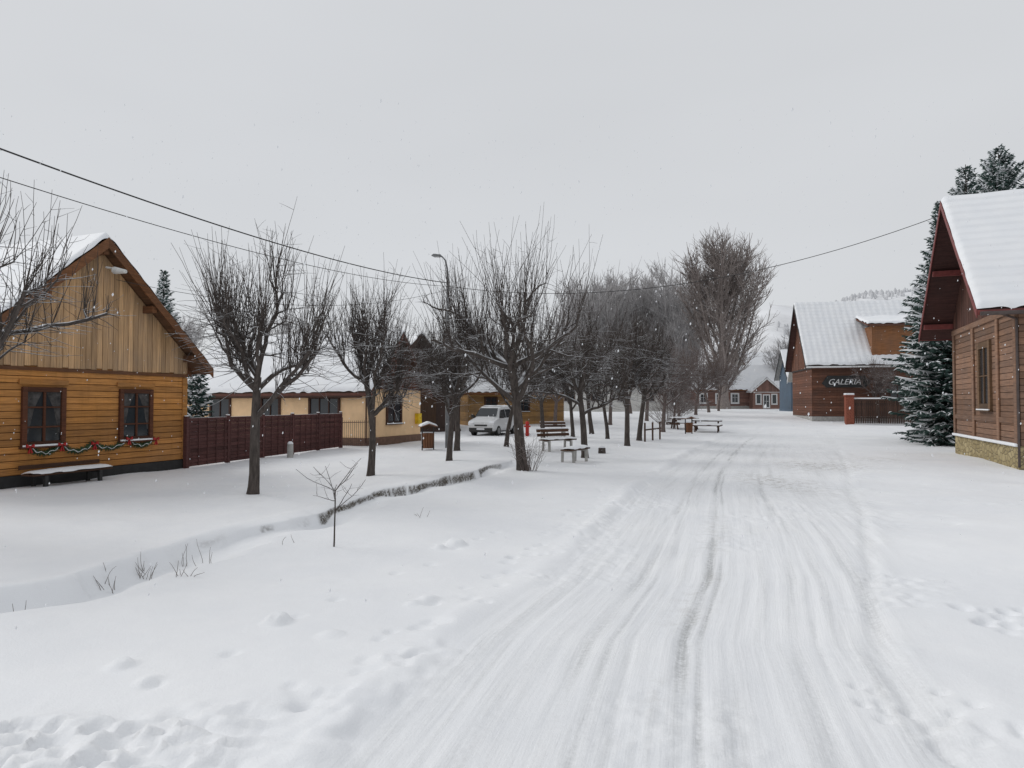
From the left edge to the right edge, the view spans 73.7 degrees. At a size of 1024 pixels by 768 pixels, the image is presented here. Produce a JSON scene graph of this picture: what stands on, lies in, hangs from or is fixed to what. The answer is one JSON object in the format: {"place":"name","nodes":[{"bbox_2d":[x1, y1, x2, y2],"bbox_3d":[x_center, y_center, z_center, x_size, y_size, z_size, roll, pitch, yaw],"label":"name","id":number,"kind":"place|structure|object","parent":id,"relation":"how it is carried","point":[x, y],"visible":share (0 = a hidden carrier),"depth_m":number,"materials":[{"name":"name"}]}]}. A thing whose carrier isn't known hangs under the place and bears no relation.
{"place":"outdoors","nodes":[
{"label":"outdoors","id":0,"kind":"place"},
{"bbox_2d":[0,232,108,311],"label":"roof snow","id":1,"kind":"structure","parent":0,"point":[77,249],"depth_m":17.71,"materials":[{"name":"snow"}]},
{"bbox_2d":[104,235,209,363],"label":"roof snow","id":2,"kind":"structure","parent":0,"point":[151,289],"depth_m":19.26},
{"bbox_2d":[0,409,1023,767],"bbox_3d":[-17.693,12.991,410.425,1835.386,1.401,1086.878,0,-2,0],"label":"snow ground","id":3,"kind":"structure","parent":0,"point":[704,633],"depth_m":6.74,"materials":[{"name":"snow"}]},
{"bbox_2d":[0,150,122,358],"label":"linden tree","id":4,"kind":"object","parent":3,"relation":"on","point":[7,330],"visible":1,"depth_m":11.83,"materials":[{"name":"brown plant"}]},
{"bbox_2d":[18,459,112,486],"bbox_3d":[-11.101,2.444,17.064,0.530,0.960,2.100,-1,-2,20],"label":"wooden bench","id":5,"kind":"object","parent":3,"relation":"on","point":[45,473],"visible":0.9,"depth_m":16.91,"materials":[{"name":"brown wood"}]},
{"bbox_2d":[0,375,182,488],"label":"walls","id":6,"kind":"structure","parent":3,"relation":"on","point":[13,481],"depth_m":18.15,"materials":[{"name":"brown wood"}]},
{"bbox_2d":[0,365,185,476],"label":"log boards","id":7,"kind":"object","parent":6,"relation":"on","point":[9,399],"visible":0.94,"depth_m":18.13,"materials":[{"name":"orange wood"}]},
{"bbox_2d":[18,379,68,384],"bbox_3d":[-11.563,-0.042,16.885,0.051,0.120,1.240,-1,-2,20],"label":"window head","id":8,"kind":"object","parent":7,"relation":"attached to","point":[42,382],"depth_m":16.84,"materials":[{"name":"orange wood"}]},
{"bbox_2d":[19,387,68,448],"bbox_3d":[-11.530,0.823,16.849,0.150,1.490,1.180,-1,-2,20],"label":"window","id":9,"kind":"structure","parent":7,"relation":"attached to","point":[43,431],"depth_m":16.82,"materials":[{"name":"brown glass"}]},
{"bbox_2d":[27,392,60,433],"bbox_3d":[-11.565,0.708,16.865,0.004,1.020,0.840,-1,-2,20],"label":"curtain","id":10,"kind":"object","parent":9,"relation":"hanging from","point":[34,397],"visible":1,"depth_m":16.98,"materials":[{"name":"fabric"}]},
{"bbox_2d":[0,365,187,376],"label":"band board","id":11,"kind":"object","parent":7,"relation":"attached to","point":[84,371],"visible":1,"depth_m":17.93,"materials":[{"name":"brown wood"}]},
{"bbox_2d":[0,378,187,458],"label":"corner boards","id":12,"kind":"object","parent":7,"relation":"attached to","point":[184,393],"visible":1,"depth_m":20.90,"materials":[{"name":"orange wood"}]},
{"bbox_2d":[28,436,154,456],"bbox_3d":[-11.040,1.623,18.130,0.200,0.437,3.790,-1,-2,20],"label":"garland","id":13,"kind":"object","parent":12,"relation":"attached to","point":[87,446],"visible":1,"depth_m":17.93,"materials":[{"name":"green plant"}]},
{"bbox_2d":[26,437,158,452],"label":"bows","id":14,"kind":"object","parent":13,"relation":"attached to","point":[92,443],"visible":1,"depth_m":17.95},
{"bbox_2d":[117,382,154,387],"bbox_3d":[-10.662,0.028,19.387,0.051,0.120,1.240,-1,-2,20],"label":"window head","id":15,"kind":"object","parent":7,"relation":"attached to","point":[125,384],"depth_m":19.32,"materials":[{"name":"orange wood"}]},
{"bbox_2d":[118,389,154,442],"bbox_3d":[-10.629,0.892,19.351,0.150,1.490,1.180,-1,-2,20],"label":"window","id":16,"kind":"structure","parent":7,"relation":"attached to","point":[135,428],"depth_m":19.33,"materials":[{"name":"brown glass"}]},
{"bbox_2d":[124,393,148,428],"bbox_3d":[-10.664,0.778,19.367,0.004,1.020,0.840,-1,-2,20],"label":"curtain","id":17,"kind":"object","parent":16,"relation":"hanging from","point":[144,398],"visible":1,"depth_m":19.49,"materials":[{"name":"fabric"}]},
{"bbox_2d":[0,255,186,373],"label":"gable boards","id":18,"kind":"object","parent":6,"relation":"attached to","point":[144,339],"visible":0.72,"depth_m":18.35,"materials":[{"name":"brown wood"}]},
{"bbox_2d":[1,238,207,373],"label":"roof","id":19,"kind":"structure","parent":6,"relation":"on","point":[145,299],"depth_m":19.74,"materials":[{"name":"brown wood"}]},
{"bbox_2d":[1,237,213,377],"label":"trim boards","id":20,"kind":"object","parent":19,"relation":"attached to","point":[106,246],"depth_m":18.75,"materials":[{"name":"brown wood"}]},
{"bbox_2d":[155,269,186,377],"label":"spruce tree","id":21,"kind":"object","parent":3,"relation":"on","point":[165,301],"visible":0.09,"depth_m":41.07,"materials":[{"name":"green plant"}]},
{"bbox_2d":[187,374,215,437],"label":"spruce tree","id":22,"kind":"object","parent":3,"relation":"on","point":[198,399],"visible":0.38,"depth_m":28.33,"materials":[{"name":"green plant"}]},
{"bbox_2d":[12,507,429,610],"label":"dry weeds","id":23,"kind":"object","parent":3,"relation":"on","point":[170,563],"visible":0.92,"depth_m":8.79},
{"bbox_2d":[167,199,357,494],"bbox_3d":[-5.557,-0.837,15.653,4.305,6.873,4.805,0,-2,0],"label":"linden tree","id":24,"kind":"object","parent":3,"relation":"on","point":[224,321],"visible":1,"depth_m":14.92,"materials":[{"name":"brown plant"}]},
{"bbox_2d":[183,411,341,467],"bbox_3d":[-8.845,2.057,25.802,0.130,1.920,10.089,0,-2,13],"label":"plank fence","id":25,"kind":"object","parent":3,"relation":"on","point":[220,443],"visible":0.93,"depth_m":24.00,"materials":[{"name":"red wood"}]},
{"bbox_2d":[187,329,432,445],"bbox_3d":[-11.155,0.346,36.543,12.570,6.135,5.690,-1,-2,24],"label":"cream bungalow","id":26,"kind":"object","parent":3,"relation":"on","point":[338,396],"visible":0.33,"depth_m":34.03,"materials":[{"name":"paint"}]},
{"bbox_2d":[209,398,231,416],"bbox_3d":[-15.226,1.267,35.567,1.560,1.200,0.150,-1,-2,24],"label":"window side","id":27,"kind":"structure","parent":26,"relation":"in","point":[220,409],"depth_m":35.57,"materials":[{"name":"grey glass"}]},
{"bbox_2d":[260,398,280,418],"bbox_3d":[-12.128,1.230,34.214,1.360,1.200,0.150,-1,-2,24],"label":"window side","id":28,"kind":"structure","parent":26,"relation":"in","point":[275,408],"depth_m":34.18,"materials":[{"name":"grey glass"}]},
{"bbox_2d":[308,398,340,419],"bbox_3d":[-9.068,1.193,32.878,1.960,1.200,0.150,-1,-2,24],"label":"window side","id":29,"kind":"structure","parent":26,"relation":"in","point":[322,405],"depth_m":32.92,"materials":[{"name":"grey glass"}]},
{"bbox_2d":[296,461,364,546],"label":"young sapling","id":30,"kind":"object","parent":3,"relation":"on","point":[335,495],"visible":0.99,"depth_m":9.58,"materials":[{"name":"brown plant"}]},
{"bbox_2d":[342,417,375,447],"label":"garden gate","id":31,"kind":"structure","parent":3,"relation":"on","point":[354,422],"depth_m":31.14,"materials":[{"name":"metal"}]},
{"bbox_2d":[296,252,440,475],"bbox_3d":[-4.138,-0.493,19.244,4.464,6.476,4.531,0,-2,0],"label":"linden tree","id":32,"kind":"object","parent":3,"relation":"on","point":[373,351],"visible":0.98,"depth_m":19.15,"materials":[{"name":"brown plant"}]},
{"bbox_2d":[418,421,437,449],"bbox_3d":[-3.600,2.312,29.247,0.720,1.420,0.600,1,-2,-20],"label":"wooden litter bin","id":33,"kind":"object","parent":3,"relation":"on","point":[428,441],"visible":0.94,"depth_m":29.05,"materials":[{"name":"brown wood"}]},
{"bbox_2d":[408,331,467,431],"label":"dark barn","id":34,"kind":"structure","parent":3,"relation":"on","point":[435,414],"depth_m":46.21,"materials":[{"name":"brown wood"}]},
{"bbox_2d":[420,398,435,428],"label":"door","id":35,"kind":"structure","parent":34,"relation":"in","point":[430,414],"depth_m":46.11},
{"bbox_2d":[431,254,448,447],"bbox_3d":[-3.149,-1.321,30.033,0.813,8.829,0.230,0,-2,0],"label":"street lamp","id":36,"kind":"object","parent":3,"relation":"on","point":[446,412],"visible":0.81,"depth_m":29.92,"materials":[{"name":"grey metal"}]},
{"bbox_2d":[0,177,437,285],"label":"overhead cable","id":37,"kind":"object","parent":36,"relation":"attached to","point":[181,232],"visible":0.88,"depth_m":14.87,"materials":[{"name":"paint"}]},
{"bbox_2d":[458,216,937,293],"bbox_3d":[6.231,-4.872,27.295,19.020,2.168,0.022,0,-2,17],"label":"overhead cable","id":38,"kind":"object","parent":36,"relation":"attached to","point":[730,275],"visible":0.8,"depth_m":26.54,"materials":[{"name":"paint"}]},
{"bbox_2d":[406,296,494,450],"bbox_3d":[-2.366,-0.475,28.700,4.307,6.848,4.790,0,-2,13],"label":"linden tree","id":39,"kind":"object","parent":3,"relation":"on","point":[457,435],"visible":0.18,"depth_m":28.53,"materials":[{"name":"brown plant"}]},
{"bbox_2d":[404,301,509,460],"bbox_3d":[-1.950,-0.052,24.335,4.181,5.777,3.773,0,-2,0],"label":"linden tree","id":40,"kind":"object","parent":3,"relation":"on","point":[454,391],"visible":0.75,"depth_m":23.79,"materials":[{"name":"brown plant"}]},
{"bbox_2d":[176,252,789,405],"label":"distant tree mass","id":41,"kind":"object","parent":3,"relation":"on","point":[663,303],"visible":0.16,"depth_m":120.06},
{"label":"roof","id":42,"kind":"object","parent":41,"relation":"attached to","visible":0},
{"bbox_2d":[691,365,778,389],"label":"roof snow","id":43,"kind":"structure","parent":42,"relation":"on","point":[750,375],"depth_m":118.33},
{"bbox_2d":[468,405,513,435],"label":"parked van","id":44,"kind":"object","parent":3,"relation":"on","point":[496,421],"visible":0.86,"depth_m":42.33,"materials":[{"name":"white paint"}]},
{"bbox_2d":[401,207,605,470],"bbox_3d":[-0.108,-1.343,20.091,6.259,8.039,7.129,0,-2,0],"label":"linden tree","id":45,"kind":"object","parent":3,"relation":"on","point":[507,362],"visible":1,"depth_m":19.88,"materials":[{"name":"brown plant"}]},
{"bbox_2d":[460,363,565,425],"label":"orange cottage","id":46,"kind":"structure","parent":3,"relation":"on","point":[529,413],"depth_m":53.82,"materials":[{"name":"brown wood"}]},
{"bbox_2d":[473,336,559,446],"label":"linden tree","id":47,"kind":"object","parent":3,"relation":"on","point":[508,428],"visible":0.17,"depth_m":30.93,"materials":[{"name":"brown plant"}]},
{"bbox_2d":[506,432,546,470],"bbox_3d":[0.555,1.925,19.654,1.481,1.254,1.209,1,-2,-20],"label":"bare shrub","id":48,"kind":"object","parent":3,"relation":"on","point":[527,463],"visible":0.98,"depth_m":19.63,"materials":[{"name":"brown plant"}]},
{"bbox_2d":[496,318,579,439],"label":"linden tree","id":49,"kind":"object","parent":3,"relation":"on","point":[542,422],"visible":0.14,"depth_m":35.62,"materials":[{"name":"brown plant"}]},
{"bbox_2d":[517,345,584,424],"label":"linden tree","id":50,"kind":"object","parent":3,"relation":"on","point":[556,400],"visible":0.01,"depth_m":51.63,"materials":[{"name":"brown plant"}]},
{"bbox_2d":[536,428,576,451],"bbox_3d":[1.851,2.447,28.413,1.700,1.215,0.630,1,-2,-35],"label":"park bench","id":51,"kind":"object","parent":3,"relation":"on","point":[566,437],"visible":0.93,"depth_m":28.41,"materials":[{"name":"brown wood"}]},
{"bbox_2d":[544,421,568,436],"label":"park bench","id":52,"kind":"object","parent":3,"relation":"on","point":[556,422],"visible":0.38,"depth_m":41.75,"materials":[{"name":"brown wood"}]},
{"bbox_2d":[560,445,589,462],"bbox_3d":[2.120,2.516,23.157,0.530,0.860,1.500,-1,-2,30],"label":"park bench","id":53,"kind":"object","parent":3,"relation":"on","point":[575,448],"visible":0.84,"depth_m":22.81,"materials":[{"name":"grey wood"}]},
{"bbox_2d":[550,341,603,436],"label":"linden tree","id":54,"kind":"object","parent":3,"relation":"on","point":[569,402],"visible":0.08,"depth_m":40.91,"materials":[{"name":"brown plant"}]},
{"bbox_2d":[520,290,649,457],"bbox_3d":[2.397,-0.371,24.933,4.780,6.477,4.866,1,-2,-21],"label":"linden tree","id":55,"kind":"object","parent":3,"relation":"on","point":[587,374],"visible":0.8,"depth_m":25.01,"materials":[{"name":"brown plant"}]},
{"bbox_2d":[557,321,621,433],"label":"linden tree","id":56,"kind":"object","parent":3,"relation":"on","point":[590,424],"visible":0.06,"depth_m":44.79,"materials":[{"name":"brown plant"}]},
{"bbox_2d":[574,334,641,438],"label":"linden tree","id":57,"kind":"object","parent":3,"relation":"on","point":[591,383],"visible":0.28,"depth_m":38.03,"materials":[{"name":"brown plant"}]},
{"bbox_2d":[563,369,670,411],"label":"white cottage","id":58,"kind":"structure","parent":3,"relation":"on","point":[618,404],"depth_m":81.13,"materials":[{"name":"paint"}]},
{"bbox_2d":[591,302,681,445],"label":"linden tree","id":59,"kind":"object","parent":3,"relation":"on","point":[637,365],"visible":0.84,"depth_m":30.99,"materials":[{"name":"brown plant"}]},
{"bbox_2d":[601,308,690,440],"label":"linden tree","id":60,"kind":"object","parent":3,"relation":"on","point":[644,392],"visible":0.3,"depth_m":35.64,"materials":[{"name":"brown plant"}]},
{"bbox_2d":[644,420,660,441],"bbox_3d":[7.571,2.646,36.670,0.110,1.320,2.880,-1,-2,28],"label":"wooden railing","id":61,"kind":"object","parent":3,"relation":"on","point":[652,429],"visible":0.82,"depth_m":36.65,"materials":[{"name":"grey wood"}]},
{"bbox_2d":[633,332,679,420],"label":"linden tree","id":62,"kind":"object","parent":3,"relation":"on","point":[646,414],"visible":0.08,"depth_m":57.78,"materials":[{"name":"brown plant"}]},
{"bbox_2d":[635,396,699,424],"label":"bare shrub","id":63,"kind":"object","parent":3,"relation":"on","point":[670,405],"visible":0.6,"depth_m":53.87,"materials":[{"name":"brown plant"}]},
{"bbox_2d":[633,334,706,431],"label":"linden tree","id":64,"kind":"object","parent":3,"relation":"on","point":[663,396],"visible":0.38,"depth_m":45.47,"materials":[{"name":"brown plant"}]},
{"bbox_2d":[650,372,690,428],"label":"linden tree","id":65,"kind":"object","parent":3,"relation":"on","point":[675,401],"visible":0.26,"depth_m":49.91,"materials":[{"name":"brown plant"}]},
{"bbox_2d":[650,392,709,412],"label":"bare shrub","id":66,"kind":"object","parent":3,"relation":"on","point":[690,404],"visible":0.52,"depth_m":69.73,"materials":[{"name":"brown plant"}]},
{"bbox_2d":[661,349,705,419],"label":"linden tree","id":67,"kind":"object","parent":3,"relation":"on","point":[679,414],"visible":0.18,"depth_m":59.77,"materials":[{"name":"brown plant"}]},
{"bbox_2d":[666,416,701,428],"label":"picnic table","id":68,"kind":"object","parent":3,"relation":"on","point":[677,422],"visible":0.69,"depth_m":49.56,"materials":[{"name":"brown wood"}]},
{"bbox_2d":[681,415,695,433],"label":"wooden litter bin","id":69,"kind":"object","parent":3,"relation":"on","point":[688,427],"visible":0.98,"depth_m":44.27,"materials":[{"name":"brown wood"}]},
{"bbox_2d":[673,340,734,414],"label":"linden tree","id":70,"kind":"object","parent":3,"relation":"on","point":[713,375],"visible":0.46,"depth_m":65.82,"materials":[{"name":"brown plant"}]},
{"bbox_2d":[692,418,722,432],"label":"picnic table","id":71,"kind":"object","parent":3,"relation":"on","point":[696,424],"visible":0.84,"depth_m":46.34,"materials":[{"name":"wood"}]},
{"bbox_2d":[685,344,736,411],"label":"linden tree","id":72,"kind":"object","parent":3,"relation":"on","point":[706,398],"visible":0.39,"depth_m":73.44,"materials":[{"name":"brown plant"}]},
{"bbox_2d":[683,397,748,408],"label":"walls","id":73,"kind":"structure","parent":3,"relation":"on","point":[732,407],"depth_m":116.16,"materials":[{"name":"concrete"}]},
{"bbox_2d":[683,391,748,405],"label":"log boards","id":74,"kind":"object","parent":73,"relation":"on","point":[743,398],"visible":0.18,"depth_m":116.25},
{"bbox_2d":[702,353,744,410],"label":"linden tree","id":75,"kind":"object","parent":3,"relation":"on","point":[720,389],"visible":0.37,"depth_m":83.48,"materials":[{"name":"brown plant"}]},
{"bbox_2d":[670,225,778,408],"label":"lime tree","id":76,"kind":"object","parent":3,"relation":"on","point":[722,296],"visible":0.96,"depth_m":103.15,"materials":[{"name":"plant"}]},
{"bbox_2d":[746,376,779,408],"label":"porch","id":77,"kind":"object","parent":3,"relation":"on","point":[767,392],"visible":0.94,"depth_m":113.94,"materials":[{"name":"brown wood"}]},
{"bbox_2d":[779,363,792,410],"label":"walls","id":78,"kind":"structure","parent":3,"relation":"on","point":[786,395],"depth_m":82.82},
{"bbox_2d":[793,369,909,421],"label":"walls","id":79,"kind":"structure","parent":3,"relation":"on","point":[826,418],"depth_m":57.70,"materials":[{"name":"brown wood"}]},
{"bbox_2d":[792,328,806,371],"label":"gable boards","id":80,"kind":"object","parent":79,"relation":"attached to","point":[798,362],"visible":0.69,"depth_m":63.30,"materials":[{"name":"brown wood"}]},
{"bbox_2d":[785,312,907,371],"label":"roof","id":81,"kind":"structure","parent":79,"relation":"on","point":[791,346],"depth_m":64.40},
{"bbox_2d":[785,305,912,369],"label":"trim boards","id":82,"kind":"object","parent":81,"relation":"attached to","point":[802,348],"depth_m":59.47,"materials":[{"name":"paint"}]},
{"bbox_2d":[806,365,912,367],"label":"gutter","id":83,"kind":"object","parent":82,"relation":"attached to","point":[844,366],"visible":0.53,"depth_m":56.85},
{"bbox_2d":[794,300,919,364],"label":"roof snow","id":84,"kind":"structure","parent":81,"relation":"on","point":[825,340],"depth_m":59.41,"materials":[{"name":"snow"}]},
{"bbox_2d":[792,367,919,416],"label":"log boards","id":85,"kind":"object","parent":79,"relation":"on","point":[831,394],"visible":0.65,"depth_m":57.75,"materials":[{"name":"brown wood"}]},
{"bbox_2d":[822,375,868,387],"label":"sign board","id":86,"kind":"object","parent":85,"relation":"attached to","point":[825,383],"visible":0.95,"depth_m":57.42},
{"bbox_2d":[855,315,916,367],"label":"dormer","id":87,"kind":"object","parent":79,"relation":"attached to","point":[886,338],"visible":0.48,"depth_m":56.84,"materials":[{"name":"brown wood"}]},
{"bbox_2d":[847,356,903,422],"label":"linden tree","id":88,"kind":"object","parent":3,"relation":"on","point":[878,385],"visible":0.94,"depth_m":55.45,"materials":[{"name":"brown plant"}]},
{"bbox_2d":[843,393,916,424],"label":"picket fence","id":89,"kind":"object","parent":3,"relation":"on","point":[850,400],"visible":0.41,"depth_m":54.11,"materials":[{"name":"brown wood"}]},
{"bbox_2d":[888,200,954,446],"bbox_3d":[20.295,-2.827,32.341,4.434,11.910,4.576,1,-2,-43],"label":"spruce tree","id":90,"kind":"object","parent":3,"relation":"on","point":[923,391],"visible":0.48,"depth_m":32.05,"materials":[{"name":"green plant"}]},
{"bbox_2d":[881,164,979,440],"bbox_3d":[23.169,-3.842,34.560,7.859,14.800,7.577,0,-2,0],"label":"spruce tree","id":91,"kind":"object","parent":3,"relation":"on","point":[964,188],"visible":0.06,"depth_m":34.91,"materials":[{"name":"green plant"}]},
{"bbox_2d":[889,144,1023,385],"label":"spruce tree","id":92,"kind":"object","parent":3,"relation":"on","point":[1001,175],"visible":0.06,"depth_m":35.92,"materials":[{"name":"green plant"}]},
{"bbox_2d":[955,317,1023,469],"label":"walls","id":93,"kind":"structure","parent":3,"relation":"on","point":[1006,455],"depth_m":22.65,"materials":[{"name":"wood"}]},
{"bbox_2d":[952,276,988,330],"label":"gable boards","id":94,"kind":"object","parent":93,"relation":"attached to","point":[963,316],"visible":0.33,"depth_m":25.91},
{"bbox_2d":[920,205,1023,339],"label":"roof","id":95,"kind":"structure","parent":93,"relation":"on","point":[942,298],"depth_m":26.67,"materials":[{"name":"wood"}]},
{"bbox_2d":[918,202,1023,341],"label":"trim boards","id":96,"kind":"object","parent":95,"relation":"attached to","point":[961,271],"depth_m":25.77,"materials":[{"name":"red wood"}]},
{"bbox_2d":[951,314,1017,443],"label":"posts","id":97,"kind":"object","parent":93,"relation":"attached to","point":[997,419],"visible":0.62,"depth_m":22.48,"materials":[{"name":"brown wood"}]},
{"bbox_2d":[952,433,1017,446],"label":"ledge snow","id":98,"kind":"structure","parent":93,"relation":"on","point":[989,440],"depth_m":22.83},
{"bbox_2d":[955,314,1023,445],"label":"log boards","id":99,"kind":"object","parent":93,"relation":"on","point":[963,405],"visible":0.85,"depth_m":22.54,"materials":[{"name":"brown wood"}]},
{"bbox_2d":[975,340,992,411],"bbox_3d":[16.151,-0.256,23.393,0.150,2.390,1.630,-1,-2,21],"label":"window","id":100,"kind":"structure","parent":99,"relation":"attached to","point":[984,381],"depth_m":23.34,"materials":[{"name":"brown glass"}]},
{"bbox_2d":[980,310,1023,467],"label":"gutter","id":101,"kind":"object","parent":93,"relation":"attached to","point":[1003,313],"visible":1,"depth_m":20.11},
{"bbox_2d":[0,0,1023,355],"label":"sky","id":102,"kind":"structure","parent":0,"point":[193,77],"materials":[{"name":"grey"}]},
{"bbox_2d":[1,99,1023,629],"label":"falling snow","id":103,"kind":"structure","parent":0,"point":[511,311],"depth_m":10.33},
{"bbox_2d":[739,352,777,364],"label":"roof snow","id":104,"kind":"structure","parent":0,"point":[757,360],"depth_m":148.92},
{"bbox_2d":[700,292,920,364],"bbox_3d":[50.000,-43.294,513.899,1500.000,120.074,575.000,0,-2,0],"label":"hill","id":105,"kind":"structure","parent":0,"point":[784,316],"depth_m":461.60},
{"bbox_2d":[776,286,923,335],"bbox_3d":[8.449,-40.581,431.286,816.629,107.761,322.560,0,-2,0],"label":"hillside forest","id":106,"kind":"object","parent":105,"relation":"on","point":[870,293],"visible":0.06,"depth_m":533.92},
{"bbox_2d":[941,189,1023,308],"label":"roof snow","id":107,"kind":"structure","parent":0,"point":[996,219],"depth_m":21.97,"materials":[{"name":"snow"}]},
{"bbox_3d":[-9.000,-0.928,10.530,0.800,7.100,0.260,0,-2,0],"label":"utility pole","id":108,"kind":"object","parent":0,"visible":0},
{"bbox_2d":[0,148,446,282],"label":"overhead cable","id":109,"kind":"object","parent":108,"relation":"attached to","point":[186,214],"visible":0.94,"depth_m":15.10,"materials":[{"name":"paint"}]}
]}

